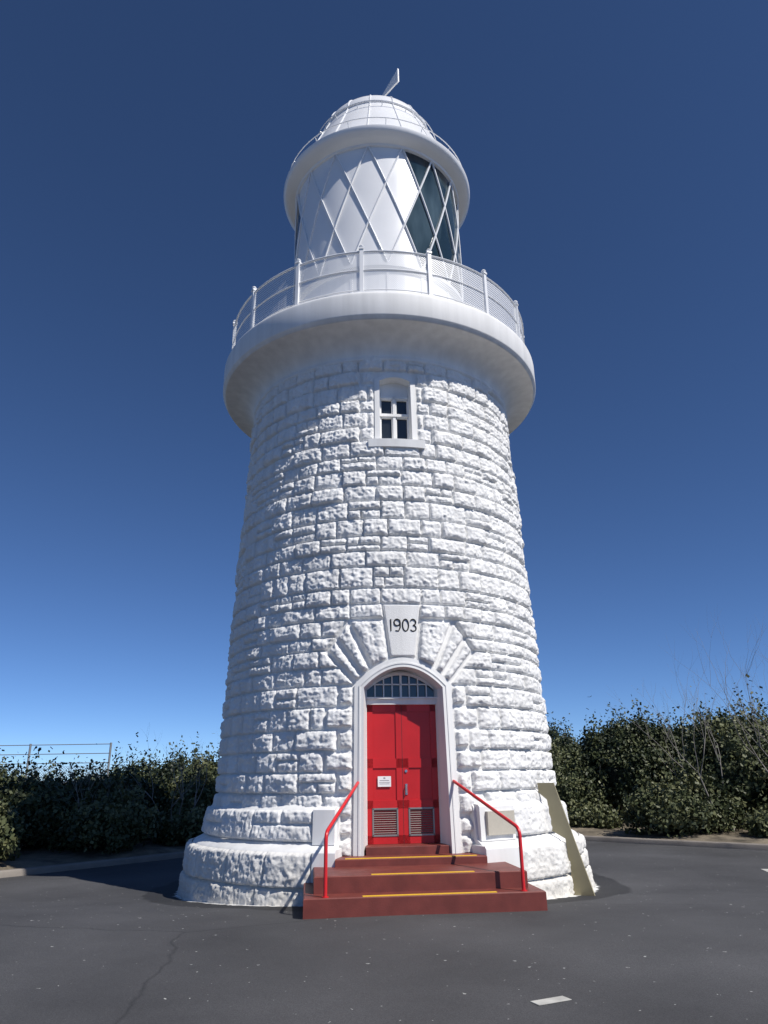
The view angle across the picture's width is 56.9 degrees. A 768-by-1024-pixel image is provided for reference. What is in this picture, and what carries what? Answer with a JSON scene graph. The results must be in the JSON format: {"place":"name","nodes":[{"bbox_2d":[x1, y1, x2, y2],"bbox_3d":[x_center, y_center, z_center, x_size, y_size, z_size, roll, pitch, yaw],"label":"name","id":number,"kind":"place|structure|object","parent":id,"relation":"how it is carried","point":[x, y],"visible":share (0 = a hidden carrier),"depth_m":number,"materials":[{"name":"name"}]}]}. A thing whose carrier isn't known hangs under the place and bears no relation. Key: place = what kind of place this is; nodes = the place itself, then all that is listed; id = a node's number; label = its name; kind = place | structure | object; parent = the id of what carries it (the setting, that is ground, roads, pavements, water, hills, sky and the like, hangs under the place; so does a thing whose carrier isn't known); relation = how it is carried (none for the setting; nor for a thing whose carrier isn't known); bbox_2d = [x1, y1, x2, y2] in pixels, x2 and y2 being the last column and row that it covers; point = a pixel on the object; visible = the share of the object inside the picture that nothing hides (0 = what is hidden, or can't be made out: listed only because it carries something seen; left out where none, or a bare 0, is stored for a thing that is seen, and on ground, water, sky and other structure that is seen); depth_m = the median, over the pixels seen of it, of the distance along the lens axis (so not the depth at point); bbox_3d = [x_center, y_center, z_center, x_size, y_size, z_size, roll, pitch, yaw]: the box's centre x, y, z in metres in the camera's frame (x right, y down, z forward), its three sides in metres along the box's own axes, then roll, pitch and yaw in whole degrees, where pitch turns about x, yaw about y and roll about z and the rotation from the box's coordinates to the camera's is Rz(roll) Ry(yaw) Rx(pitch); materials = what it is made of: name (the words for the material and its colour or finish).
{"place":"outdoors","nodes":[
{"label":"outdoors","id":0,"kind":"place"},
{"bbox_2d":[0,841,767,1023],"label":"asphalt pavement","id":1,"kind":"structure","parent":0,"point":[655,934],"depth_m":6.80,"materials":[{"name":"grey asphalt"}]},
{"bbox_2d":[0,835,767,877],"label":"kerb","id":2,"kind":"structure","parent":1,"relation":"on","point":[131,860],"depth_m":17.72,"materials":[{"name":"concrete"}]},
{"bbox_2d":[177,68,594,918],"bbox_3d":[-0.033,-2.485,15.982,7.456,19.900,8.380,1,-21,-6],"label":"lighthouse","id":3,"kind":"object","parent":1,"relation":"on","point":[385,744],"visible":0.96,"depth_m":12.50,"materials":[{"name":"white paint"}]},
{"bbox_2d":[530,869,767,1005],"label":"road paint marks","id":4,"kind":"object","parent":1,"relation":"on","point":[550,1000],"visible":1,"depth_m":5.33},
{"bbox_2d":[0,811,767,869],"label":"verge soil","id":5,"kind":"structure","parent":0,"point":[30,857],"depth_m":18.51,"materials":[{"name":"brown soil"}]},
{"bbox_2d":[0,792,38,860],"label":"shrub","id":6,"kind":"object","parent":5,"relation":"on","point":[11,826],"visible":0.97,"depth_m":15.81,"materials":[{"name":"green plant"}]},
{"bbox_2d":[0,755,39,781],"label":"shrub","id":7,"kind":"object","parent":5,"relation":"on","point":[3,758],"visible":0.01,"depth_m":27.52,"materials":[{"name":"green plant"}]},
{"bbox_2d":[0,746,52,787],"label":"shrub","id":8,"kind":"object","parent":5,"relation":"on","point":[2,777],"depth_m":22.70,"materials":[{"name":"green plant"}]},
{"bbox_2d":[0,746,84,849],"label":"shrub","id":9,"kind":"object","parent":5,"relation":"on","point":[38,803],"visible":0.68,"depth_m":18.58,"materials":[{"name":"green plant"}]},
{"bbox_2d":[0,743,111,782],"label":"fence","id":10,"kind":"object","parent":5,"relation":"on","point":[31,745],"visible":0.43,"depth_m":28.01,"materials":[{"name":"grey metal"}]},
{"bbox_2d":[25,753,106,783],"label":"shrub","id":11,"kind":"object","parent":5,"relation":"on","point":[60,763],"depth_m":26.13,"materials":[{"name":"green plant"}]},
{"bbox_2d":[45,750,96,787],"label":"shrub","id":12,"kind":"object","parent":5,"relation":"on","point":[62,774],"depth_m":22.81,"materials":[{"name":"green plant"}]},
{"bbox_2d":[70,768,135,847],"bbox_3d":[-7.627,7.859,18.695,1.762,2.232,1.462,14,-25,-35],"label":"bare shrub","id":13,"kind":"object","parent":5,"relation":"on","point":[88,789],"visible":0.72,"depth_m":18.55,"materials":[{"name":"grey plant"}]},
{"bbox_2d":[40,756,166,853],"bbox_3d":[-7.236,7.670,18.600,3.304,2.406,3.188,-1,-20,0],"label":"shrub","id":14,"kind":"object","parent":5,"relation":"on","point":[113,823],"visible":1,"depth_m":17.77,"materials":[{"name":"green plant"}]},
{"bbox_2d":[45,732,179,844],"bbox_3d":[-8.329,8.276,21.334,4.042,3.225,4.129,-12,-23,27],"label":"shrub","id":15,"kind":"object","parent":5,"relation":"on","point":[164,798],"visible":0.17,"depth_m":21.16,"materials":[{"name":"green plant"}]},
{"bbox_2d":[85,740,181,778],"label":"shrub","id":16,"kind":"object","parent":5,"relation":"on","point":[152,767],"visible":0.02,"depth_m":29.12,"materials":[{"name":"green plant"}]},
{"bbox_2d":[113,722,214,842],"bbox_3d":[-6.169,7.569,19.655,2.887,3.397,2.276,5,-21,-15],"label":"bare shrub","id":17,"kind":"object","parent":5,"relation":"on","point":[181,795],"visible":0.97,"depth_m":19.87,"materials":[{"name":"grey plant"}]},
{"bbox_2d":[140,736,219,789],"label":"shrub","id":18,"kind":"object","parent":5,"relation":"on","point":[166,771],"visible":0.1,"depth_m":25.07,"materials":[{"name":"green plant"}]},
{"bbox_2d":[151,773,210,846],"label":"shrub","id":19,"kind":"object","parent":5,"relation":"on","point":[187,826],"visible":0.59,"depth_m":19.68,"materials":[{"name":"green plant"}]},
{"bbox_2d":[149,740,218,778],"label":"shrub","id":20,"kind":"object","parent":5,"relation":"on","point":[187,757],"depth_m":28.07,"materials":[{"name":"green plant"}]},
{"bbox_2d":[159,731,219,813],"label":"shrub","id":21,"kind":"object","parent":5,"relation":"on","point":[211,773],"visible":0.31,"depth_m":21.94,"materials":[{"name":"green plant"}]},
{"bbox_2d":[547,711,584,754],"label":"shrub","id":22,"kind":"object","parent":5,"relation":"on","point":[551,732],"visible":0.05,"depth_m":33.32,"materials":[{"name":"green plant"}]},
{"bbox_2d":[549,727,584,761],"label":"shrub","id":23,"kind":"object","parent":5,"relation":"on","point":[561,749],"visible":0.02,"depth_m":28.50,"materials":[{"name":"green plant"}]},
{"bbox_2d":[549,728,619,817],"bbox_3d":[6.850,9.671,26.161,3.363,3.513,3.792,-1,-20,0],"label":"shrub","id":24,"kind":"object","parent":5,"relation":"on","point":[570,780],"visible":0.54,"depth_m":25.01,"materials":[{"name":"green plant"}]},
{"bbox_2d":[567,781,623,828],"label":"shrub","id":25,"kind":"object","parent":5,"relation":"on","point":[587,814],"visible":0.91,"depth_m":22.79,"materials":[{"name":"green plant"}]},
{"bbox_2d":[576,699,674,747],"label":"shrub","id":26,"kind":"object","parent":5,"relation":"on","point":[616,723],"depth_m":31.80,"materials":[{"name":"green plant"}]},
{"bbox_2d":[574,695,686,812],"bbox_3d":[9.110,8.905,25.881,4.480,4.693,4.431,-1,-20,0],"label":"shrub","id":27,"kind":"object","parent":5,"relation":"on","point":[622,756],"visible":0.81,"depth_m":25.12,"materials":[{"name":"green plant"}]},
{"bbox_2d":[626,702,697,757],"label":"shrub","id":28,"kind":"object","parent":5,"relation":"on","point":[680,726],"visible":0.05,"depth_m":28.11,"materials":[{"name":"green plant"}]},
{"bbox_2d":[611,647,734,831],"bbox_3d":[9.231,7.157,22.597,2.936,5.767,4.478,4,-21,-13],"label":"bare shrub","id":29,"kind":"object","parent":5,"relation":"on","point":[693,737],"visible":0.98,"depth_m":21.78,"materials":[{"name":"grey plant"}]},
{"bbox_2d":[616,750,754,837],"bbox_3d":[8.753,8.311,20.998,3.666,2.416,3.428,-14,-24,31],"label":"shrub","id":30,"kind":"object","parent":5,"relation":"on","point":[670,808],"visible":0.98,"depth_m":20.36,"materials":[{"name":"green plant"}]},
{"bbox_2d":[637,687,767,777],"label":"bare shrub","id":31,"kind":"object","parent":5,"relation":"on","point":[670,721],"visible":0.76,"depth_m":24.16,"materials":[{"name":"grey plant"}]},
{"bbox_2d":[662,603,767,771],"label":"bare shrub","id":32,"kind":"object","parent":5,"relation":"on","point":[732,693],"visible":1,"depth_m":20.18,"materials":[{"name":"grey plant"}]},
{"bbox_2d":[673,674,767,826],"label":"shrub","id":33,"kind":"object","parent":5,"relation":"on","point":[744,771],"visible":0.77,"depth_m":21.96,"materials":[{"name":"green plant"}]},
{"bbox_2d":[673,686,767,752],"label":"shrub","id":34,"kind":"object","parent":5,"relation":"on","point":[708,713],"visible":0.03,"depth_m":26.05,"materials":[{"name":"green plant"}]},
{"bbox_2d":[715,676,767,740],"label":"bare shrub","id":35,"kind":"object","parent":5,"relation":"on","point":[752,714],"visible":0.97,"depth_m":20.76,"materials":[{"name":"grey plant"}]},
{"bbox_2d":[720,650,767,742],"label":"bare shrub","id":36,"kind":"object","parent":5,"relation":"on","point":[748,703],"visible":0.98,"depth_m":20.14,"materials":[{"name":"grey plant"}]},
{"bbox_2d":[738,777,767,837],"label":"shrub","id":37,"kind":"object","parent":5,"relation":"on","point":[756,824],"visible":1,"depth_m":19.34,"materials":[{"name":"green plant"}]},
{"bbox_2d":[0,0,767,780],"label":"sky","id":38,"kind":"structure","parent":0,"point":[612,154],"materials":[{"name":"blue"}]}
]}

